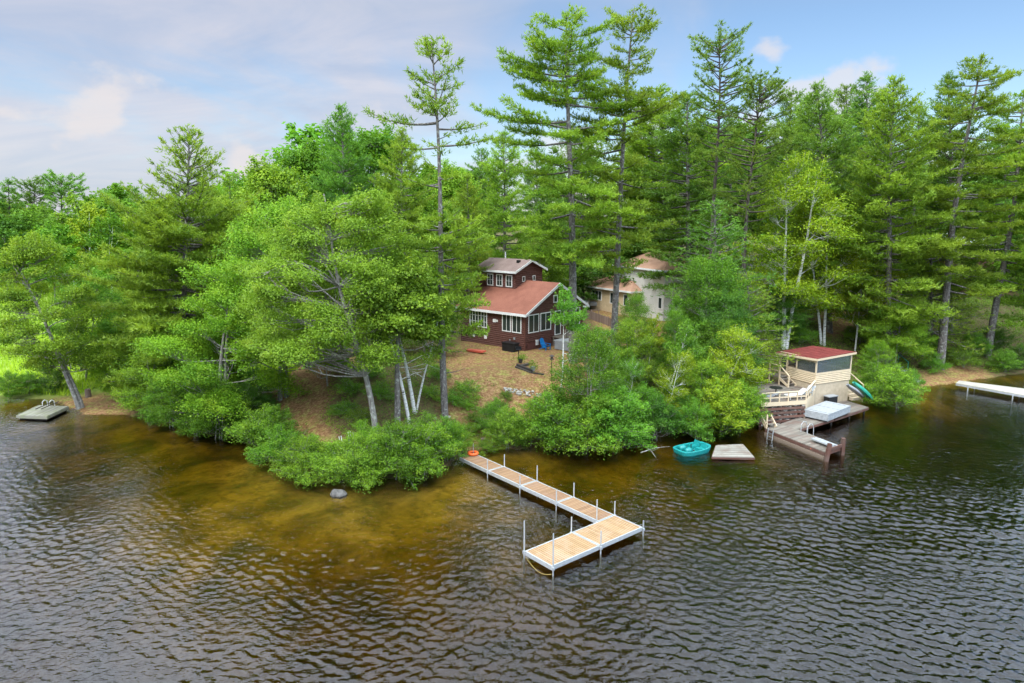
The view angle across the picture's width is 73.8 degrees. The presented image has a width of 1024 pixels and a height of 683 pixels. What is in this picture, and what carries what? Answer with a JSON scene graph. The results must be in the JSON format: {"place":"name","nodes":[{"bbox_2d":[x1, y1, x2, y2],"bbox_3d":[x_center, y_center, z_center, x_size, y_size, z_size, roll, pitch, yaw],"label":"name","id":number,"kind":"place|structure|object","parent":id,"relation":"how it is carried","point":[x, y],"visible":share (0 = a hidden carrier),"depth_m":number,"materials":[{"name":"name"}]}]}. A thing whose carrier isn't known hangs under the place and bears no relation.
{"place":"outdoors","nodes":[
{"label":"outdoors","id":0,"kind":"place"},
{"bbox_2d":[0,221,1023,682],"bbox_3d":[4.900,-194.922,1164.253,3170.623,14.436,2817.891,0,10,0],"label":"ground","id":1,"kind":"structure","parent":0,"point":[94,589],"depth_m":35.19,"materials":[{"name":"soil"}]},
{"bbox_2d":[0,214,42,290],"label":"tree","id":2,"kind":"object","parent":1,"relation":"on","point":[5,232],"visible":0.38,"depth_m":127.95,"materials":[{"name":"green plant"}]},
{"bbox_2d":[12,174,55,211],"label":"tree","id":3,"kind":"object","parent":1,"relation":"on","point":[29,193],"visible":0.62,"depth_m":162.91,"materials":[{"name":"green plant"}]},
{"bbox_2d":[22,221,81,302],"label":"tree","id":4,"kind":"object","parent":1,"relation":"on","point":[58,231],"visible":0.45,"depth_m":116.42,"materials":[{"name":"green plant"}]},
{"bbox_2d":[0,229,118,409],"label":"maple tree","id":5,"kind":"object","parent":1,"relation":"on","point":[55,352],"visible":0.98,"depth_m":54.17,"materials":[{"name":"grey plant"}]},
{"bbox_2d":[39,169,88,223],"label":"tree","id":6,"kind":"object","parent":1,"relation":"on","point":[51,188],"visible":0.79,"depth_m":159.73,"materials":[{"name":"green plant"}]},
{"bbox_2d":[40,190,94,285],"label":"tree","id":7,"kind":"object","parent":1,"relation":"on","point":[62,218],"visible":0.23,"depth_m":128.59,"materials":[{"name":"plant"}]},
{"bbox_2d":[37,268,129,380],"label":"leafy tree","id":8,"kind":"object","parent":1,"relation":"on","point":[109,294],"visible":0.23,"depth_m":61.44,"materials":[{"name":"green plant"}]},
{"bbox_2d":[64,198,118,272],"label":"tree","id":9,"kind":"object","parent":1,"relation":"on","point":[89,210],"visible":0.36,"depth_m":125.19,"materials":[{"name":"plant"}]},
{"bbox_2d":[72,208,135,290],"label":"tree","id":10,"kind":"object","parent":1,"relation":"on","point":[104,228],"visible":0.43,"depth_m":112.56,"materials":[{"name":"green plant"}]},
{"bbox_2d":[107,348,186,416],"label":"sapling tree","id":11,"kind":"object","parent":1,"relation":"on","point":[134,396],"visible":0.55,"depth_m":52.38,"materials":[{"name":"green plant"}]},
{"bbox_2d":[103,291,211,391],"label":"sapling tree","id":12,"kind":"object","parent":1,"relation":"on","point":[119,327],"visible":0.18,"depth_m":55.19,"materials":[{"name":"green plant"}]},
{"bbox_2d":[133,366,195,428],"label":"sapling tree","id":13,"kind":"object","parent":1,"relation":"on","point":[158,397],"visible":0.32,"depth_m":50.50,"materials":[{"name":"green plant"}]},
{"bbox_2d":[68,122,268,389],"bbox_3d":[-27.008,-5.966,55.372,15.563,23.209,15.799,4,10,-1],"label":"white pine","id":14,"kind":"object","parent":1,"relation":"on","point":[197,224],"visible":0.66,"depth_m":53.20,"materials":[{"name":"green plant"}]},
{"bbox_2d":[0,281,359,395],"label":"grass","id":15,"kind":"structure","parent":1,"relation":"on","point":[81,376],"depth_m":68.24,"materials":[{"name":"plant"}]},
{"bbox_2d":[150,370,232,436],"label":"sapling tree","id":16,"kind":"object","parent":1,"relation":"on","point":[185,427],"visible":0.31,"depth_m":48.47,"materials":[{"name":"green plant"}]},
{"bbox_2d":[182,375,252,441],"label":"sapling tree","id":17,"kind":"object","parent":1,"relation":"on","point":[201,423],"visible":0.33,"depth_m":48.01,"materials":[{"name":"green plant"}]},
{"bbox_2d":[126,272,311,427],"bbox_3d":[-20.651,0.947,49.628,12.868,12.192,12.502,3,12,-31],"label":"maple tree","id":18,"kind":"object","parent":1,"relation":"on","point":[152,344],"visible":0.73,"depth_m":47.68,"materials":[{"name":"green plant"}]},
{"bbox_2d":[221,403,300,461],"bbox_3d":[-16.770,6.160,45.929,4.890,3.905,4.620,5,11,24],"label":"bush","id":19,"kind":"object","parent":1,"relation":"on","point":[244,426],"visible":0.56,"depth_m":45.17,"materials":[{"name":"green plant"}]},
{"bbox_2d":[176,190,360,400],"bbox_3d":[-18.050,-3.152,52.235,13.771,16.787,14.174,3,10,-1],"label":"maple tree","id":20,"kind":"object","parent":1,"relation":"on","point":[245,247],"visible":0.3,"depth_m":49.23,"materials":[{"name":"green plant"}]},
{"bbox_2d":[246,403,298,445],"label":"bush","id":21,"kind":"object","parent":1,"relation":"on","point":[273,418],"visible":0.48,"depth_m":46.00,"materials":[{"name":"green plant"}]},
{"bbox_2d":[222,152,329,307],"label":"leafy tree","id":22,"kind":"object","parent":1,"relation":"on","point":[269,179],"visible":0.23,"depth_m":76.33,"materials":[{"name":"green plant"}]},
{"bbox_2d":[243,422,318,466],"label":"bush","id":23,"kind":"object","parent":1,"relation":"on","point":[282,437],"visible":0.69,"depth_m":42.55,"materials":[{"name":"green plant"}]},
{"bbox_2d":[249,134,351,258],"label":"leafy tree","id":24,"kind":"object","parent":1,"relation":"on","point":[303,158],"visible":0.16,"depth_m":90.27,"materials":[{"name":"green plant"}]},
{"bbox_2d":[268,433,332,482],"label":"bush","id":25,"kind":"object","parent":1,"relation":"on","point":[290,468],"visible":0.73,"depth_m":40.96,"materials":[{"name":"green plant"}]},
{"bbox_2d":[263,120,385,221],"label":"tree","id":26,"kind":"object","parent":1,"relation":"on","point":[311,132],"visible":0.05,"depth_m":108.65,"materials":[{"name":"green plant"}]},
{"bbox_2d":[293,437,356,488],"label":"bush","id":27,"kind":"object","parent":1,"relation":"on","point":[305,479],"visible":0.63,"depth_m":40.20,"materials":[{"name":"green plant"}]},
{"bbox_2d":[229,183,433,426],"bbox_3d":[-11.891,-1.785,44.772,13.845,16.812,13.284,0,10,0],"label":"maple tree","id":28,"kind":"object","parent":1,"relation":"on","point":[277,338],"visible":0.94,"depth_m":42.22,"materials":[{"name":"green plant"}]},
{"bbox_2d":[301,102,381,328],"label":"white pine","id":29,"kind":"object","parent":1,"relation":"on","point":[334,184],"visible":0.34,"depth_m":80.35,"materials":[{"name":"green plant"}]},
{"bbox_2d":[312,430,393,493],"bbox_3d":[-9.344,7.175,40.619,4.874,3.616,4.454,-1,10,-6],"label":"bush","id":30,"kind":"object","parent":1,"relation":"on","point":[335,465],"visible":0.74,"depth_m":39.83,"materials":[{"name":"green plant"}]},
{"bbox_2d":[341,429,402,485],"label":"bush","id":31,"kind":"object","parent":1,"relation":"on","point":[374,434],"visible":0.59,"depth_m":40.20,"materials":[{"name":"green plant"}]},
{"bbox_2d":[321,121,428,253],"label":"leafy tree","id":32,"kind":"object","parent":1,"relation":"on","point":[374,148],"visible":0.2,"depth_m":87.49,"materials":[{"name":"green plant"}]},
{"bbox_2d":[354,126,437,340],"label":"white pine","id":33,"kind":"object","parent":1,"relation":"on","point":[415,207],"visible":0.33,"depth_m":60.65,"materials":[{"name":"green plant"}]},
{"bbox_2d":[343,248,455,427],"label":"maple tree","id":34,"kind":"object","parent":1,"relation":"on","point":[398,320],"visible":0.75,"depth_m":43.41,"materials":[{"name":"green plant"}]},
{"bbox_2d":[364,417,445,490],"bbox_3d":[-6.713,6.687,41.002,4.460,4.404,4.825,-9,14,-42],"label":"bush","id":35,"kind":"object","parent":1,"relation":"on","point":[395,427],"visible":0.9,"depth_m":40.34,"materials":[{"name":"green plant"}]},
{"bbox_2d":[387,421,461,481],"bbox_3d":[-5.555,6.707,41.900,4.925,3.789,5.394,7,12,34],"label":"bush","id":36,"kind":"object","parent":1,"relation":"on","point":[445,447],"visible":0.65,"depth_m":41.42,"materials":[{"name":"green plant"}]},
{"bbox_2d":[361,34,497,418],"bbox_3d":[-5.195,-7.140,47.312,8.629,26.885,8.516,-7,12,-34],"label":"white pine","id":37,"kind":"object","parent":1,"relation":"on","point":[444,243],"visible":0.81,"depth_m":46.08,"materials":[{"name":"green plant"}]},
{"bbox_2d":[416,158,493,303],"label":"leafy tree","id":38,"kind":"object","parent":1,"relation":"on","point":[449,188],"visible":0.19,"depth_m":91.28,"materials":[{"name":"green plant"}]},
{"bbox_2d":[445,172,493,314],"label":"white pine","id":39,"kind":"object","parent":1,"relation":"on","point":[468,202],"visible":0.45,"depth_m":68.35,"materials":[{"name":"green plant"}]},
{"bbox_2d":[459,147,510,249],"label":"tree","id":40,"kind":"object","parent":1,"relation":"on","point":[476,171],"visible":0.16,"depth_m":96.83,"materials":[{"name":"plant"}]},
{"bbox_2d":[466,130,544,262],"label":"white pine","id":41,"kind":"object","parent":1,"relation":"on","point":[497,219],"visible":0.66,"depth_m":73.25,"materials":[{"name":"green plant"}]},
{"bbox_2d":[480,405,531,449],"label":"bush","id":42,"kind":"object","parent":1,"relation":"on","point":[500,424],"visible":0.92,"depth_m":46.04,"materials":[{"name":"green plant"}]},
{"bbox_2d":[0,119,1023,316],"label":"wood","id":43,"kind":"object","parent":1,"relation":"on","point":[583,272],"visible":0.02,"depth_m":104.95,"materials":[{"name":"green plant"}]},
{"bbox_2d":[456,252,588,350],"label":"brown house","id":44,"kind":"structure","parent":1,"relation":"on","point":[521,295],"depth_m":66.27,"materials":[{"name":"wood"}]},
{"bbox_2d":[509,395,558,445],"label":"bush","id":45,"kind":"object","parent":1,"relation":"on","point":[529,406],"visible":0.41,"depth_m":46.34,"materials":[{"name":"green plant"}]},
{"bbox_2d":[506,220,568,287],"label":"leafy tree","id":46,"kind":"object","parent":1,"relation":"on","point":[550,267],"visible":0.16,"depth_m":82.17,"materials":[{"name":"green plant"}]},
{"bbox_2d":[512,147,567,281],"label":"white pine","id":47,"kind":"object","parent":1,"relation":"on","point":[539,206],"visible":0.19,"depth_m":85.45,"materials":[{"name":"green plant"}]},
{"bbox_2d":[459,454,644,590],"bbox_3d":[-0.277,8.414,37.270,6.270,2.700,14.158,-8,13,-39],"label":"dock","id":48,"kind":"object","parent":1,"relation":"on","point":[605,529],"visible":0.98,"depth_m":33.98,"materials":[{"name":"wood"}]},
{"bbox_2d":[501,390,602,451],"bbox_3d":[2.915,5.572,46.783,6.408,4.945,7.020,-4,11,-24],"label":"bush","id":49,"kind":"object","parent":1,"relation":"on","point":[564,431],"visible":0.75,"depth_m":45.22,"materials":[{"name":"green plant"}]},
{"bbox_2d":[470,3,649,363],"bbox_3d":[4.554,-11.847,55.714,11.706,29.044,12.478,9,13,40],"label":"white pine","id":50,"kind":"object","parent":1,"relation":"on","point":[569,188],"visible":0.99,"depth_m":53.92,"materials":[{"name":"green plant"}]},
{"bbox_2d":[108,294,1023,463],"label":"undergrowth","id":51,"kind":"object","parent":1,"relation":"on","point":[989,301],"visible":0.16,"depth_m":68.63,"materials":[{"name":"green plant"}]},
{"bbox_2d":[546,282,588,384],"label":"birch tree","id":52,"kind":"object","parent":1,"relation":"on","point":[565,317],"visible":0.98,"depth_m":51.29,"materials":[{"name":"green plant"}]},
{"bbox_2d":[533,393,627,459],"bbox_3d":[4.816,5.831,46.229,6.183,4.603,6.798,4,11,20],"label":"bush","id":53,"kind":"object","parent":1,"relation":"on","point":[591,443],"visible":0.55,"depth_m":45.10,"materials":[{"name":"green plant"}]},
{"bbox_2d":[549,131,612,299],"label":"tree","id":54,"kind":"object","parent":1,"relation":"on","point":[583,232],"visible":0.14,"depth_m":94.92,"materials":[{"name":"plant"}]},
{"bbox_2d":[538,322,641,432],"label":"sapling tree","id":55,"kind":"object","parent":1,"relation":"on","point":[598,350],"visible":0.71,"depth_m":46.92,"materials":[{"name":"green plant"}]},
{"bbox_2d":[583,276,642,316],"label":"beige wing house","id":56,"kind":"structure","parent":1,"relation":"on","point":[604,298],"depth_m":88.33,"materials":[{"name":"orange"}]},
{"bbox_2d":[576,382,656,451],"bbox_3d":[6.999,5.419,46.587,5.588,5.338,6.131,-4,11,-19],"label":"bush","id":57,"kind":"object","parent":1,"relation":"on","point":[632,403],"visible":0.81,"depth_m":45.45,"materials":[{"name":"green plant"}]},
{"bbox_2d":[557,2,688,345],"bbox_3d":[9.365,-13.211,59.340,10.657,30.398,12.205,-7,13,-40],"label":"white pine","id":58,"kind":"object","parent":1,"relation":"on","point":[627,94],"visible":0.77,"depth_m":57.43,"materials":[{"name":"green plant"}]},
{"bbox_2d":[595,312,670,389],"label":"sapling tree","id":59,"kind":"object","parent":1,"relation":"on","point":[624,330],"visible":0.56,"depth_m":52.50,"materials":[{"name":"green plant"}]},
{"bbox_2d":[613,287,662,367],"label":"leafy tree","id":60,"kind":"object","parent":1,"relation":"on","point":[634,301],"visible":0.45,"depth_m":54.95,"materials":[{"name":"green plant"}]},
{"bbox_2d":[624,392,689,441],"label":"bush","id":61,"kind":"object","parent":1,"relation":"on","point":[668,412],"visible":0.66,"depth_m":47.66,"materials":[{"name":"green plant"}]},
{"bbox_2d":[612,251,708,320],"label":"cream house","id":62,"kind":"structure","parent":1,"relation":"on","point":[660,303],"depth_m":82.19,"materials":[{"name":"beige"}]},
{"bbox_2d":[598,83,729,258],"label":"white pine","id":63,"kind":"object","parent":1,"relation":"on","point":[644,145],"visible":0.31,"depth_m":87.59,"materials":[{"name":"green plant"}]},
{"bbox_2d":[649,304,696,387],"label":"leafy tree","id":64,"kind":"object","parent":1,"relation":"on","point":[671,326],"visible":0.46,"depth_m":53.38,"materials":[{"name":"green plant"}]},
{"bbox_2d":[652,347,698,432],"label":"birch tree","id":65,"kind":"object","parent":1,"relation":"on","point":[690,359],"visible":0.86,"depth_m":49.00,"materials":[{"name":"green plant"}]},
{"bbox_2d":[662,318,709,388],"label":"birch tree","id":66,"kind":"object","parent":1,"relation":"on","point":[689,340],"visible":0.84,"depth_m":50.70,"materials":[{"name":"green plant"}]},
{"bbox_2d":[623,89,751,315],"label":"white pine","id":67,"kind":"object","parent":1,"relation":"on","point":[671,147],"visible":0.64,"depth_m":77.08,"materials":[{"name":"green plant"}]},
{"bbox_2d":[674,396,720,442],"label":"bush","id":68,"kind":"object","parent":1,"relation":"on","point":[701,430],"visible":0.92,"depth_m":47.99,"materials":[{"name":"green plant"}]},
{"bbox_2d":[673,353,735,430],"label":"sapling tree","id":69,"kind":"object","parent":1,"relation":"on","point":[703,369],"visible":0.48,"depth_m":49.60,"materials":[{"name":"green plant"}]},
{"bbox_2d":[660,246,765,358],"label":"leafy tree","id":70,"kind":"object","parent":1,"relation":"on","point":[710,277],"visible":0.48,"depth_m":56.40,"materials":[{"name":"green plant"}]},
{"bbox_2d":[651,194,788,336],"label":"young pine","id":71,"kind":"object","parent":1,"relation":"on","point":[712,234],"visible":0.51,"depth_m":60.63,"materials":[{"name":"green plant"}]},
{"bbox_2d":[679,312,760,393],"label":"sapling tree","id":72,"kind":"object","parent":1,"relation":"on","point":[723,326],"visible":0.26,"depth_m":54.39,"materials":[{"name":"green plant"}]},
{"bbox_2d":[685,374,759,439],"bbox_3d":[15.020,4.898,49.582,5.569,5.284,5.122,6,12,28],"label":"bush","id":73,"kind":"object","parent":1,"relation":"on","point":[718,404],"visible":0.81,"depth_m":48.45,"materials":[{"name":"green plant"}]},
{"bbox_2d":[687,18,769,312],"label":"red pine","id":74,"kind":"object","parent":1,"relation":"on","point":[733,82],"visible":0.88,"depth_m":67.20,"materials":[{"name":"green plant"}]},
{"bbox_2d":[692,286,767,374],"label":"leafy tree","id":75,"kind":"object","parent":1,"relation":"on","point":[729,310],"visible":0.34,"depth_m":54.88,"materials":[{"name":"green plant"}]},
{"bbox_2d":[702,118,763,266],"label":"tree","id":76,"kind":"object","parent":1,"relation":"on","point":[727,183],"visible":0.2,"depth_m":96.29,"materials":[{"name":"plant"}]},
{"bbox_2d":[692,323,775,398],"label":"birch tree","id":77,"kind":"object","parent":1,"relation":"on","point":[742,336],"visible":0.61,"depth_m":50.81,"materials":[{"name":"green plant"}]},
{"bbox_2d":[715,378,772,436],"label":"bush","id":78,"kind":"object","parent":1,"relation":"on","point":[751,394],"visible":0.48,"depth_m":49.44,"materials":[{"name":"green plant"}]},
{"bbox_2d":[705,65,798,311],"bbox_3d":[22.825,-12.247,64.993,7.757,26.416,8.197,-10,14,-43],"label":"red pine","id":79,"kind":"object","parent":1,"relation":"on","point":[750,89],"visible":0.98,"depth_m":63.58,"materials":[{"name":"green plant"}]},
{"bbox_2d":[715,269,798,383],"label":"young pine","id":80,"kind":"object","parent":1,"relation":"on","point":[767,330],"visible":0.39,"depth_m":57.72,"materials":[{"name":"green plant"}]},
{"bbox_2d":[743,380,815,429],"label":"deck","id":81,"kind":"structure","parent":1,"relation":"on","point":[779,411],"depth_m":52.14,"materials":[{"name":"beige paint"}]},
{"bbox_2d":[738,87,825,310],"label":"white pine","id":82,"kind":"object","parent":1,"relation":"on","point":[789,123],"visible":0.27,"depth_m":78.68,"materials":[{"name":"green plant"}]},
{"bbox_2d":[755,277,814,342],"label":"leafy tree","id":83,"kind":"object","parent":1,"relation":"on","point":[800,321],"visible":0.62,"depth_m":67.32,"materials":[{"name":"green plant"}]},
{"bbox_2d":[720,150,866,349],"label":"birch tree","id":84,"kind":"object","parent":1,"relation":"on","point":[781,264],"visible":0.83,"depth_m":65.24,"materials":[{"name":"green plant"}]},
{"bbox_2d":[781,417,833,434],"bbox_3d":[23.400,6.839,52.876,2.508,2.100,8.541,10,14,44],"label":"landing","id":85,"kind":"object","parent":1,"relation":"on","point":[796,423],"visible":0.3,"depth_m":51.19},
{"bbox_2d":[803,401,850,421],"bbox_3d":[24.414,5.412,52.876,3.784,0.690,1.965,-9,13,-40],"label":"swim raft","id":86,"kind":"object","parent":85,"relation":"on","point":[825,411],"visible":1,"depth_m":52.23,"materials":[{"name":"plastic"}]},
{"bbox_2d":[776,346,856,404],"bbox_3d":[25.634,2.872,57.998,4.530,4.504,4.345,-5,11,-25],"label":"boathouse","id":87,"kind":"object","parent":1,"relation":"on","point":[828,370],"visible":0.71,"depth_m":56.51,"materials":[{"name":"beige"}]},
{"bbox_2d":[764,78,884,333],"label":"white pine","id":88,"kind":"object","parent":1,"relation":"on","point":[814,144],"visible":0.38,"depth_m":70.40,"materials":[{"name":"green plant"}]},
{"bbox_2d":[780,188,872,345],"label":"birch tree","id":89,"kind":"object","parent":1,"relation":"on","point":[843,287],"visible":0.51,"depth_m":68.61,"materials":[{"name":"green plant"}]},
{"bbox_2d":[821,81,874,230],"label":"tree","id":90,"kind":"object","parent":1,"relation":"on","point":[845,92],"visible":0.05,"depth_m":94.79,"materials":[{"name":"plant"}]},
{"bbox_2d":[819,235,912,350],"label":"birch tree","id":91,"kind":"object","parent":1,"relation":"on","point":[862,313],"visible":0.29,"depth_m":69.41,"materials":[{"name":"green plant"}]},
{"bbox_2d":[828,70,920,308],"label":"white pine","id":92,"kind":"object","parent":1,"relation":"on","point":[860,138],"visible":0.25,"depth_m":77.99,"materials":[{"name":"green plant"}]},
{"bbox_2d":[856,337,901,374],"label":"bush","id":93,"kind":"object","parent":1,"relation":"on","point":[871,351],"visible":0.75,"depth_m":64.35,"materials":[{"name":"green plant"}]},
{"bbox_2d":[813,73,969,364],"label":"white pine","id":94,"kind":"object","parent":1,"relation":"on","point":[896,189],"visible":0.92,"depth_m":65.46,"materials":[{"name":"green plant"}]},
{"bbox_2d":[859,364,930,413],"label":"bush","id":95,"kind":"object","parent":1,"relation":"on","point":[896,377],"visible":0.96,"depth_m":55.99,"materials":[{"name":"green plant"}]},
{"bbox_2d":[860,296,938,365],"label":"leafy tree","id":96,"kind":"object","parent":1,"relation":"on","point":[917,349],"visible":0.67,"depth_m":67.15,"materials":[{"name":"green plant"}]},
{"bbox_2d":[880,209,996,361],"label":"young pine","id":97,"kind":"object","parent":1,"relation":"on","point":[930,298],"visible":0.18,"depth_m":71.04,"materials":[{"name":"green plant"}]},
{"bbox_2d":[897,69,1001,332],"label":"white pine","id":98,"kind":"object","parent":1,"relation":"on","point":[948,156],"visible":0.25,"depth_m":74.53,"materials":[{"name":"green plant"}]},
{"bbox_2d":[879,52,1023,369],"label":"white pine","id":99,"kind":"object","parent":1,"relation":"on","point":[956,194],"visible":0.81,"depth_m":64.90,"materials":[{"name":"green plant"}]},
{"bbox_2d":[946,339,983,368],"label":"bush","id":100,"kind":"object","parent":1,"relation":"on","point":[966,354],"visible":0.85,"depth_m":70.05,"materials":[{"name":"green plant"}]},
{"bbox_2d":[953,90,1023,357],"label":"white pine","id":101,"kind":"object","parent":1,"relation":"on","point":[1011,232],"visible":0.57,"depth_m":71.25,"materials":[{"name":"green plant"}]},
{"bbox_2d":[987,121,1023,329],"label":"white pine","id":102,"kind":"object","parent":1,"relation":"on","point":[1012,301],"visible":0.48,"depth_m":72.70,"materials":[{"name":"green plant"}]},
{"bbox_2d":[0,373,1023,682],"bbox_3d":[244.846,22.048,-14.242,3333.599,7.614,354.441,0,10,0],"label":"water","id":103,"kind":"structure","parent":0,"point":[682,457],"depth_m":47.94,"materials":[{"name":"liquid"}]},
{"bbox_2d":[16,400,68,420],"bbox_3d":[-37.723,5.503,54.862,2.872,1.030,3.261,0,10,0],"label":"mossy raft","id":104,"kind":"object","parent":103,"relation":"on","point":[45,412],"visible":1,"depth_m":54.27,"materials":[{"name":"wood"}]},
{"bbox_2d":[711,444,754,459],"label":"floating platform","id":105,"kind":"structure","parent":103,"relation":"on","point":[736,451],"depth_m":45.43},
{"bbox_2d":[764,423,845,475],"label":"pier","id":106,"kind":"structure","parent":103,"relation":"in","point":[800,441],"depth_m":46.41,"materials":[{"name":"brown wood"}]},
{"bbox_2d":[0,0,1023,217],"label":"sky","id":107,"kind":"structure","parent":0,"point":[91,87],"materials":[{"name":"blue"}]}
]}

